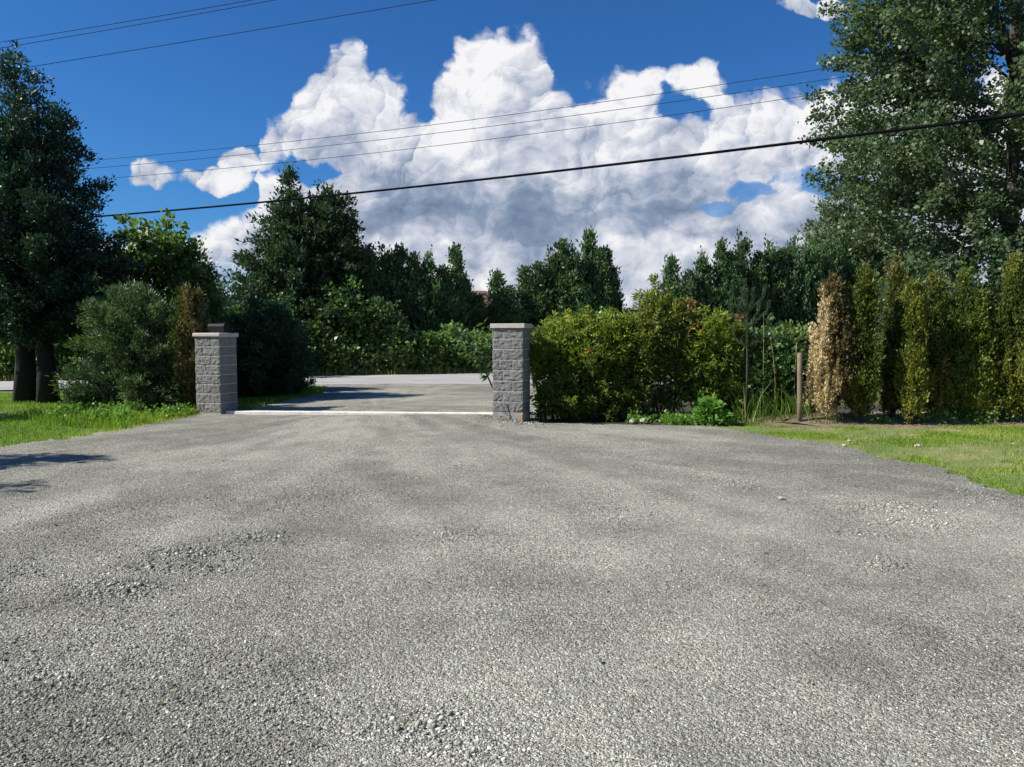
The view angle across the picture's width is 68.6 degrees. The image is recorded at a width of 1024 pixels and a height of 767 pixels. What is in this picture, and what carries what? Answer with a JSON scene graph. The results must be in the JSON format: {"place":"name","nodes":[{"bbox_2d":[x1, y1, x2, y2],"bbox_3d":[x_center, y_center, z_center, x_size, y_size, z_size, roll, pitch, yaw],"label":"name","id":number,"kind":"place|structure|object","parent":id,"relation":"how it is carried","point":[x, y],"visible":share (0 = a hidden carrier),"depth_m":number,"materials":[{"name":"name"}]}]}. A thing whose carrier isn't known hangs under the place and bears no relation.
{"place":"outdoors","nodes":[
{"label":"outdoors","id":0,"kind":"place"},
{"bbox_2d":[0,390,300,447],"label":"lawn","id":1,"kind":"structure","parent":0,"point":[23,422],"depth_m":13.82,"materials":[{"name":"plant"}]},
{"bbox_2d":[0,39,133,402],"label":"shade tree","id":2,"kind":"object","parent":1,"relation":"on","point":[24,382],"visible":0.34,"depth_m":18.73,"materials":[{"name":"green plant"}]},
{"bbox_2d":[0,65,149,403],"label":"shade tree","id":3,"kind":"object","parent":1,"relation":"on","point":[61,316],"visible":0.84,"depth_m":18.54,"materials":[{"name":"green plant"}]},
{"bbox_2d":[12,402,196,429],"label":"bank grass","id":4,"kind":"structure","parent":1,"relation":"on","point":[71,418],"depth_m":14.68,"materials":[{"name":"green plant"}]},
{"bbox_2d":[44,278,186,410],"bbox_3d":[-8.586,-0.836,17.106,3.231,3.239,3.008,0,3,0],"label":"yew bush","id":5,"kind":"object","parent":1,"relation":"on","point":[119,347],"visible":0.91,"depth_m":16.52,"materials":[{"name":"green plant"}]},
{"bbox_2d":[37,395,196,421],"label":"weeds","id":6,"kind":"object","parent":1,"relation":"on","point":[66,408],"visible":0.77,"depth_m":15.42,"materials":[{"name":"green plant"}]},
{"bbox_2d":[72,283,173,376],"bbox_3d":[-9.382,-0.942,18.353,2.313,2.991,1.720,0,3,0],"label":"hazel bush","id":7,"kind":"object","parent":1,"relation":"on","point":[100,298],"visible":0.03,"depth_m":18.06,"materials":[{"name":"green plant"}]},
{"bbox_2d":[71,207,231,370],"bbox_3d":[-10.857,-2.494,22.797,4.690,5.683,4.674,0,3,0],"label":"broadleaf tree","id":8,"kind":"object","parent":1,"relation":"on","point":[164,269],"visible":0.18,"depth_m":22.35,"materials":[{"name":"green plant"}]},
{"bbox_2d":[153,281,210,410],"bbox_3d":[-7.219,-0.803,16.707,1.257,2.936,1.168,3,5,43],"label":"columnar cedar","id":9,"kind":"object","parent":1,"relation":"on","point":[186,320],"visible":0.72,"depth_m":16.46,"materials":[{"name":"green plant"}]},
{"bbox_2d":[165,233,239,347],"bbox_3d":[-10.090,-2.212,23.360,3.029,4.973,3.013,0,3,0],"label":"broadleaf tree","id":10,"kind":"object","parent":1,"relation":"on","point":[210,294],"visible":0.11,"depth_m":23.32,"materials":[{"name":"green plant"}]},
{"bbox_2d":[192,333,238,413],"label":"gate pillar","id":11,"kind":"structure","parent":1,"relation":"on","point":[216,370],"depth_m":16.18,"materials":[{"name":"stone"}]},
{"bbox_2d":[173,385,326,409],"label":"grass","id":12,"kind":"structure","parent":1,"relation":"on","point":[259,401],"depth_m":19.93,"materials":[{"name":"green plant"}]},
{"bbox_2d":[225,291,320,397],"bbox_3d":[-6.935,-1.031,21.182,2.928,3.221,2.972,0,3,0],"label":"evergreen bush","id":13,"kind":"object","parent":1,"relation":"on","point":[279,366],"visible":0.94,"depth_m":20.78,"materials":[{"name":"green plant"}]},
{"bbox_2d":[0,370,855,389],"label":"road","id":14,"kind":"structure","parent":0,"point":[6,385],"depth_m":31.06,"materials":[{"name":"grey asphalt"}]},
{"bbox_2d":[0,373,884,416],"bbox_3d":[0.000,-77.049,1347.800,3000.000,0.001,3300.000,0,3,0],"label":"ground","id":15,"kind":"structure","parent":0,"point":[878,396],"depth_m":21.96,"materials":[{"name":"green plant"}]},
{"bbox_2d":[207,275,263,354],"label":"tree","id":16,"kind":"object","parent":15,"relation":"on","point":[237,299],"visible":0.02,"depth_m":31.49,"materials":[{"name":"green plant"}]},
{"bbox_2d":[217,160,368,333],"bbox_3d":[-10.834,-5.726,36.864,7.965,10.361,8.677,0,3,0],"label":"conifer","id":17,"kind":"object","parent":15,"relation":"on","point":[280,248],"visible":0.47,"depth_m":35.25,"materials":[{"name":"green plant"}]},
{"bbox_2d":[273,179,378,324],"bbox_3d":[-9.231,-5.326,37.314,5.778,9.506,5.561,1,4,19],"label":"conifer","id":18,"kind":"object","parent":15,"relation":"on","point":[339,226],"visible":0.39,"depth_m":36.22,"materials":[{"name":"green plant"}]},
{"bbox_2d":[336,235,376,312],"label":"hedge conifer","id":19,"kind":"object","parent":15,"relation":"on","point":[357,252],"visible":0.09,"depth_m":36.79,"materials":[{"name":"green plant"}]},
{"bbox_2d":[358,248,393,310],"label":"hedge conifer","id":20,"kind":"object","parent":15,"relation":"on","point":[376,284],"visible":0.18,"depth_m":36.98,"materials":[{"name":"green plant"}]},
{"bbox_2d":[361,241,410,317],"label":"hedge conifer","id":21,"kind":"object","parent":15,"relation":"on","point":[387,257],"visible":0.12,"depth_m":37.46,"materials":[{"name":"green plant"}]},
{"bbox_2d":[383,242,415,332],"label":"hedge conifer","id":22,"kind":"object","parent":15,"relation":"on","point":[399,263],"visible":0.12,"depth_m":37.61,"materials":[{"name":"green plant"}]},
{"bbox_2d":[393,250,435,333],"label":"hedge conifer","id":23,"kind":"object","parent":15,"relation":"on","point":[413,281],"visible":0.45,"depth_m":37.17,"materials":[{"name":"green plant"}]},
{"bbox_2d":[406,244,449,332],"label":"hedge conifer","id":24,"kind":"object","parent":15,"relation":"on","point":[431,281],"visible":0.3,"depth_m":37.46,"materials":[{"name":"green plant"}]},
{"bbox_2d":[429,264,468,331],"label":"hedge conifer","id":25,"kind":"object","parent":15,"relation":"on","point":[445,290],"visible":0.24,"depth_m":37.76,"materials":[{"name":"green plant"}]},
{"bbox_2d":[445,241,476,330],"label":"hedge conifer","id":26,"kind":"object","parent":15,"relation":"on","point":[455,256],"visible":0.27,"depth_m":38.30,"materials":[{"name":"green plant"}]},
{"bbox_2d":[468,292,488,333],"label":"hedge conifer","id":27,"kind":"object","parent":15,"relation":"on","point":[481,314],"visible":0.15,"depth_m":38.91,"materials":[{"name":"green plant"}]},
{"bbox_2d":[483,268,507,332],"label":"hedge conifer","id":28,"kind":"object","parent":15,"relation":"on","point":[495,294],"visible":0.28,"depth_m":39.52,"materials":[{"name":"green plant"}]},
{"bbox_2d":[494,284,531,331],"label":"hedge conifer","id":29,"kind":"object","parent":15,"relation":"on","point":[514,313],"visible":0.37,"depth_m":39.30,"materials":[{"name":"green plant"}]},
{"bbox_2d":[515,263,542,328],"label":"hedge conifer","id":30,"kind":"object","parent":15,"relation":"on","point":[522,279],"visible":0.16,"depth_m":40.18,"materials":[{"name":"green plant"}]},
{"bbox_2d":[518,261,556,329],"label":"hedge conifer","id":31,"kind":"object","parent":15,"relation":"on","point":[539,268],"visible":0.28,"depth_m":40.12,"materials":[{"name":"green plant"}]},
{"bbox_2d":[525,241,575,324],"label":"hedge conifer","id":32,"kind":"object","parent":15,"relation":"on","point":[548,261],"visible":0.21,"depth_m":40.47,"materials":[{"name":"green plant"}]},
{"bbox_2d":[542,237,580,328],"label":"hedge conifer","id":33,"kind":"object","parent":15,"relation":"on","point":[562,244],"visible":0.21,"depth_m":40.51,"materials":[{"name":"green plant"}]},
{"bbox_2d":[553,239,598,325],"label":"hedge conifer","id":34,"kind":"object","parent":15,"relation":"on","point":[582,296],"visible":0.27,"depth_m":40.41,"materials":[{"name":"green plant"}]},
{"bbox_2d":[575,225,601,308],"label":"hedge conifer","id":35,"kind":"object","parent":15,"relation":"on","point":[587,248],"visible":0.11,"depth_m":41.45,"materials":[{"name":"green plant"}]},
{"bbox_2d":[585,246,618,319],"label":"hedge conifer","id":36,"kind":"object","parent":15,"relation":"on","point":[600,276],"visible":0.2,"depth_m":41.06,"materials":[{"name":"green plant"}]},
{"bbox_2d":[598,244,628,317],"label":"hedge conifer","id":37,"kind":"object","parent":15,"relation":"on","point":[614,299],"visible":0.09,"depth_m":41.60,"materials":[{"name":"green plant"}]},
{"bbox_2d":[659,252,684,300],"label":"hedge conifer","id":38,"kind":"object","parent":15,"relation":"on","point":[671,270],"visible":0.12,"depth_m":43.44,"materials":[{"name":"green plant"}]},
{"bbox_2d":[677,268,707,319],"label":"hedge conifer","id":39,"kind":"object","parent":15,"relation":"on","point":[689,284],"visible":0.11,"depth_m":43.18,"materials":[{"name":"green plant"}]},
{"bbox_2d":[681,245,724,319],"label":"hedge conifer","id":40,"kind":"object","parent":15,"relation":"on","point":[705,284],"visible":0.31,"depth_m":43.80,"materials":[{"name":"green plant"}]},
{"bbox_2d":[706,237,736,324],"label":"hedge conifer","id":41,"kind":"object","parent":15,"relation":"on","point":[721,253],"visible":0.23,"depth_m":43.93,"materials":[{"name":"green plant"}]},
{"bbox_2d":[713,250,752,324],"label":"hedge conifer","id":42,"kind":"object","parent":15,"relation":"on","point":[736,273],"visible":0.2,"depth_m":43.93,"materials":[{"name":"green plant"}]},
{"bbox_2d":[729,224,766,328],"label":"hedge conifer","id":43,"kind":"object","parent":15,"relation":"on","point":[742,250],"visible":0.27,"depth_m":45.11,"materials":[{"name":"green plant"}]},
{"bbox_2d":[745,249,776,328],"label":"hedge conifer","id":44,"kind":"object","parent":15,"relation":"on","point":[760,257],"visible":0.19,"depth_m":45.14,"materials":[{"name":"green plant"}]},
{"bbox_2d":[755,233,793,328],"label":"hedge conifer","id":45,"kind":"object","parent":15,"relation":"on","point":[772,259],"visible":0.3,"depth_m":45.34,"materials":[{"name":"green plant"}]},
{"bbox_2d":[768,246,804,328],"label":"hedge conifer","id":46,"kind":"object","parent":15,"relation":"on","point":[786,270],"visible":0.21,"depth_m":45.62,"materials":[{"name":"green plant"}]},
{"bbox_2d":[780,228,815,327],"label":"hedge conifer","id":47,"kind":"object","parent":15,"relation":"on","point":[792,256],"visible":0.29,"depth_m":45.76,"materials":[{"name":"green plant"}]},
{"bbox_2d":[797,234,825,329],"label":"hedge conifer","id":48,"kind":"object","parent":15,"relation":"on","point":[811,256],"visible":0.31,"depth_m":46.17,"materials":[{"name":"green plant"}]},
{"bbox_2d":[818,237,849,317],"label":"hedge conifer","id":49,"kind":"object","parent":15,"relation":"on","point":[827,256],"visible":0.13,"depth_m":46.89,"materials":[{"name":"green plant"}]},
{"bbox_2d":[834,228,858,317],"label":"hedge conifer","id":50,"kind":"object","parent":15,"relation":"on","point":[846,268],"visible":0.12,"depth_m":47.80,"materials":[{"name":"green plant"}]},
{"bbox_2d":[793,176,906,312],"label":"pale tree","id":51,"kind":"object","parent":15,"relation":"on","point":[827,213],"visible":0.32,"depth_m":48.38,"materials":[{"name":"green plant"}]},
{"bbox_2d":[847,232,885,327],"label":"hedge conifer","id":52,"kind":"object","parent":15,"relation":"on","point":[865,251],"visible":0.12,"depth_m":47.70,"materials":[{"name":"green plant"}]},
{"bbox_2d":[797,0,1023,360],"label":"poplar tree","id":53,"kind":"object","parent":15,"relation":"on","point":[912,177],"visible":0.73,"depth_m":22.61,"materials":[{"name":"green plant"}]},
{"bbox_2d":[313,379,667,385],"bbox_3d":[0.029,-0.008,27.576,21.834,0.001,4.967,-1,4,-19],"label":"driveway apron","id":54,"kind":"object","parent":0,"point":[456,382],"visible":0.3,"depth_m":28.09,"materials":[{"name":"concrete"}]},
{"bbox_2d":[0,384,1023,766],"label":"gravel driveway","id":55,"kind":"structure","parent":0,"point":[498,480],"depth_m":4.82,"materials":[{"name":"grey gravel"}]},
{"bbox_2d":[225,410,492,414],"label":"threshold beam","id":56,"kind":"structure","parent":55,"relation":"on","point":[257,412],"depth_m":15.65,"materials":[{"name":"concrete"}]},
{"bbox_2d":[448,319,492,388],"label":"arching shrub","id":57,"kind":"object","parent":55,"relation":"on","point":[479,365],"visible":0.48,"depth_m":15.77,"materials":[{"name":"green plant"}]},
{"bbox_2d":[473,414,543,427],"bbox_3d":[-0.050,0.712,14.167,1.317,0.170,1.222,0,3,0],"label":"pillar rubble","id":58,"kind":"object","parent":55,"relation":"on","point":[527,422],"visible":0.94,"depth_m":14.21,"materials":[{"name":"stone"}]},
{"bbox_2d":[490,323,532,421],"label":"gate pillar","id":59,"kind":"structure","parent":55,"relation":"on","point":[511,371],"depth_m":14.49,"materials":[{"name":"stone"}]},
{"bbox_2d":[0,0,1023,309],"label":"sky","id":60,"kind":"structure","parent":0,"point":[437,62],"materials":[{"name":"blue"}]},
{"bbox_2d":[78,50,1016,169],"bbox_3d":[-10.290,-9.399,29.554,51.941,1.052,2.608,1,3,16],"label":"power line","id":61,"kind":"object","parent":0,"point":[567,116],"visible":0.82,"depth_m":26.57,"materials":[{"name":"metal"}]},
{"bbox_2d":[79,63,1016,180],"bbox_3d":[-10.304,-9.029,29.615,51.945,1.130,2.571,1,3,16],"label":"power line","id":62,"kind":"object","parent":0,"point":[556,130],"visible":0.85,"depth_m":26.82,"materials":[{"name":"metal"}]},
{"bbox_2d":[99,37,1018,159],"bbox_3d":[-10.283,-9.774,29.526,51.910,0.986,2.612,1,3,16],"label":"power line","id":63,"kind":"object","parent":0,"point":[569,106],"visible":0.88,"depth_m":26.45,"materials":[{"name":"metal"}]},
{"bbox_2d":[94,112,1023,217],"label":"telephone cable","id":64,"kind":"object","parent":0,"point":[790,143],"visible":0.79,"depth_m":19.65,"materials":[{"name":"black rubber"}]},
{"bbox_2d":[537,404,999,425],"bbox_3d":[20.150,0.662,16.617,39.700,0.001,4.900,0,3,0],"label":"hedge bed","id":65,"kind":"object","parent":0,"point":[600,421],"visible":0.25,"depth_m":15.15,"materials":[{"name":"brown soil"}]},
{"bbox_2d":[528,310,600,422],"bbox_3d":[1.007,-0.344,15.203,1.840,2.342,1.732,0,3,0],"label":"hedge bush","id":66,"kind":"object","parent":65,"relation":"on","point":[548,354],"visible":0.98,"depth_m":14.93,"materials":[{"name":"green plant"}]},
{"bbox_2d":[554,302,613,419],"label":"hedge bush","id":67,"kind":"object","parent":65,"relation":"on","point":[579,316],"visible":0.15,"depth_m":15.26,"materials":[{"name":"green plant"}]},
{"bbox_2d":[576,306,654,421],"bbox_3d":[2.059,-0.396,15.403,1.694,2.422,1.765,0,3,0],"label":"hedge bush","id":68,"kind":"object","parent":65,"relation":"on","point":[617,400],"visible":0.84,"depth_m":14.98,"materials":[{"name":"green plant"}]},
{"bbox_2d":[620,273,706,418],"bbox_3d":[3.062,-0.756,15.383,1.958,3.074,1.521,0,3,0],"label":"hedge bush","id":69,"kind":"object","parent":65,"relation":"on","point":[666,330],"visible":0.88,"depth_m":15.11,"materials":[{"name":"green plant"}]},
{"bbox_2d":[626,409,739,425],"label":"weeds","id":70,"kind":"object","parent":65,"relation":"on","point":[685,418],"visible":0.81,"depth_m":14.38,"materials":[{"name":"green plant"}]},
{"bbox_2d":[667,302,751,419],"bbox_3d":[4.044,-0.464,15.409,1.687,2.527,1.802,-3,5,-43],"label":"hedge bush","id":71,"kind":"object","parent":65,"relation":"on","point":[717,328],"visible":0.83,"depth_m":15.09,"materials":[{"name":"green plant"}]},
{"bbox_2d":[688,391,731,425],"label":"broadleaf weed","id":72,"kind":"object","parent":65,"relation":"on","point":[709,407],"visible":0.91,"depth_m":14.29,"materials":[{"name":"green plant"}]},
{"bbox_2d":[661,410,1023,425],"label":"fringe grass","id":73,"kind":"structure","parent":65,"relation":"on","point":[880,418],"depth_m":14.26,"materials":[{"name":"green plant"}]},
{"bbox_2d":[737,411,1023,427],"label":"soil mound","id":74,"kind":"object","parent":65,"relation":"on","point":[853,422],"visible":0.42,"depth_m":14.29,"materials":[{"name":"brown soil"}]},
{"bbox_2d":[727,277,769,421],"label":"pine sapling","id":75,"kind":"object","parent":74,"relation":"on","point":[746,310],"visible":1,"depth_m":14.55,"materials":[{"name":"green plant"}]},
{"bbox_2d":[711,312,811,415],"bbox_3d":[5.254,-0.326,15.663,2.519,2.345,1.826,0,3,0],"label":"leafy bush","id":76,"kind":"object","parent":74,"relation":"on","point":[780,341],"visible":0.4,"depth_m":15.25,"materials":[{"name":"green plant"}]},
{"bbox_2d":[722,377,818,422],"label":"tall grass","id":77,"kind":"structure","parent":74,"relation":"on","point":[775,409],"depth_m":14.65,"materials":[{"name":"green plant"}]},
{"bbox_2d":[735,349,816,417],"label":"leafy bush","id":78,"kind":"object","parent":74,"relation":"on","point":[787,361],"visible":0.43,"depth_m":15.09,"materials":[{"name":"green plant"}]},
{"bbox_2d":[797,353,802,421],"bbox_3d":[5.499,0.139,14.332,0.106,1.452,0.103,-1,3,0],"label":"wooden post","id":79,"kind":"object","parent":74,"relation":"on","point":[799,388],"visible":0.88,"depth_m":14.29,"materials":[{"name":"brown wood"}]},
{"bbox_2d":[802,269,861,419],"bbox_3d":[6.080,-0.712,14.347,1.032,2.951,1.168,0,3,0],"label":"columnar cedar","id":80,"kind":"object","parent":74,"relation":"on","point":[829,340],"visible":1,"depth_m":14.15,"materials":[{"name":"brown plant"}]},
{"bbox_2d":[841,257,887,421],"bbox_3d":[6.676,-0.814,14.249,0.915,3.176,0.849,0,3,0],"label":"columnar cedar","id":81,"kind":"object","parent":74,"relation":"on","point":[866,386],"visible":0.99,"depth_m":14.08,"materials":[{"name":"green plant"}]},
{"bbox_2d":[876,252,913,416],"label":"columnar cedar","id":82,"kind":"object","parent":74,"relation":"on","point":[893,330],"visible":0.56,"depth_m":14.56,"materials":[{"name":"leaf"},{"name":"bark"}]},
{"bbox_2d":[889,275,934,424],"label":"columnar cedar","id":83,"kind":"object","parent":74,"relation":"on","point":[912,380],"visible":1,"depth_m":13.98,"materials":[{"name":"green plant"}]},
{"bbox_2d":[851,406,1018,425],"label":"weeds","id":84,"kind":"object","parent":74,"relation":"on","point":[947,413],"visible":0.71,"depth_m":14.21,"materials":[{"name":"green plant"}]},
{"bbox_2d":[915,269,963,417],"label":"columnar cedar","id":85,"kind":"object","parent":74,"relation":"on","point":[939,340],"visible":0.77,"depth_m":14.47,"materials":[{"name":"leaf"},{"name":"bark"}]},
{"bbox_2d":[941,261,988,420],"bbox_3d":[8.717,-0.800,14.457,0.959,3.166,0.931,-2,4,-35],"label":"columnar cedar","id":86,"kind":"object","parent":74,"relation":"on","point":[961,320],"visible":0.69,"depth_m":14.38,"materials":[{"name":"green plant"}]},
{"bbox_2d":[952,285,1001,420],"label":"columnar cedar","id":87,"kind":"object","parent":74,"relation":"on","point":[980,333],"visible":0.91,"depth_m":14.23,"materials":[{"name":"green plant"}]},
{"bbox_2d":[985,249,1023,420],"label":"columnar cedar","id":88,"kind":"object","parent":74,"relation":"on","point":[1007,332],"visible":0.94,"depth_m":14.18,"materials":[{"name":"green plant"}]},
{"bbox_2d":[692,422,1023,495],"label":"lawn","id":89,"kind":"structure","parent":0,"point":[951,461],"depth_m":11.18,"materials":[{"name":"plant"}]},
{"label":"verge","id":90,"kind":"structure","parent":0,"visible":0},
{"bbox_2d":[0,340,15,380],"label":"bramble bush","id":91,"kind":"object","parent":90,"relation":"on","point":[4,370],"visible":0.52,"depth_m":29.48,"materials":[{"name":"green plant"}]},
{"bbox_2d":[0,331,79,379],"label":"bramble bush","id":92,"kind":"object","parent":90,"relation":"on","point":[59,360],"visible":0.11,"depth_m":29.93,"materials":[{"name":"green plant"}]},
{"bbox_2d":[299,313,342,374],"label":"leafy bush","id":93,"kind":"object","parent":90,"relation":"on","point":[316,332],"visible":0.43,"depth_m":33.66,"materials":[{"name":"green plant"}]},
{"bbox_2d":[314,331,367,375],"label":"bramble bush","id":94,"kind":"object","parent":90,"relation":"on","point":[341,362],"visible":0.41,"depth_m":33.98,"materials":[{"name":"green plant"}]},
{"bbox_2d":[304,274,385,354],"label":"leafy bush","id":95,"kind":"object","parent":90,"relation":"on","point":[346,325],"visible":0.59,"depth_m":34.60,"materials":[{"name":"green plant"}]},
{"bbox_2d":[326,338,385,374],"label":"bramble bush","id":96,"kind":"object","parent":90,"relation":"on","point":[369,361],"visible":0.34,"depth_m":34.48,"materials":[{"name":"green plant"}]},
{"bbox_2d":[355,295,411,372],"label":"leafy bush","id":97,"kind":"object","parent":90,"relation":"on","point":[385,317],"visible":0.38,"depth_m":35.17,"materials":[{"name":"green plant"}]},
{"bbox_2d":[352,334,414,372],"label":"bramble bush","id":98,"kind":"object","parent":90,"relation":"on","point":[380,358],"visible":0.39,"depth_m":34.88,"materials":[{"name":"green plant"}]},
{"bbox_2d":[311,365,492,375],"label":"verge grass","id":99,"kind":"structure","parent":90,"relation":"on","point":[395,372],"depth_m":34.80,"materials":[{"name":"green plant"}]},
{"bbox_2d":[364,321,450,373],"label":"bramble bush","id":100,"kind":"object","parent":90,"relation":"on","point":[408,345],"visible":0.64,"depth_m":35.03,"materials":[{"name":"green plant"}]},
{"bbox_2d":[402,325,472,373],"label":"bramble bush","id":101,"kind":"object","parent":90,"relation":"on","point":[432,338],"visible":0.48,"depth_m":35.56,"materials":[{"name":"green plant"}]},
{"bbox_2d":[417,320,492,372],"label":"bramble bush","id":102,"kind":"object","parent":90,"relation":"on","point":[452,346],"visible":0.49,"depth_m":36.11,"materials":[{"name":"green plant"}]},
{"bbox_2d":[779,319,811,359],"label":"bramble bush","id":103,"kind":"object","parent":90,"relation":"on","point":[798,333],"visible":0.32,"depth_m":43.20,"materials":[{"name":"green plant"}]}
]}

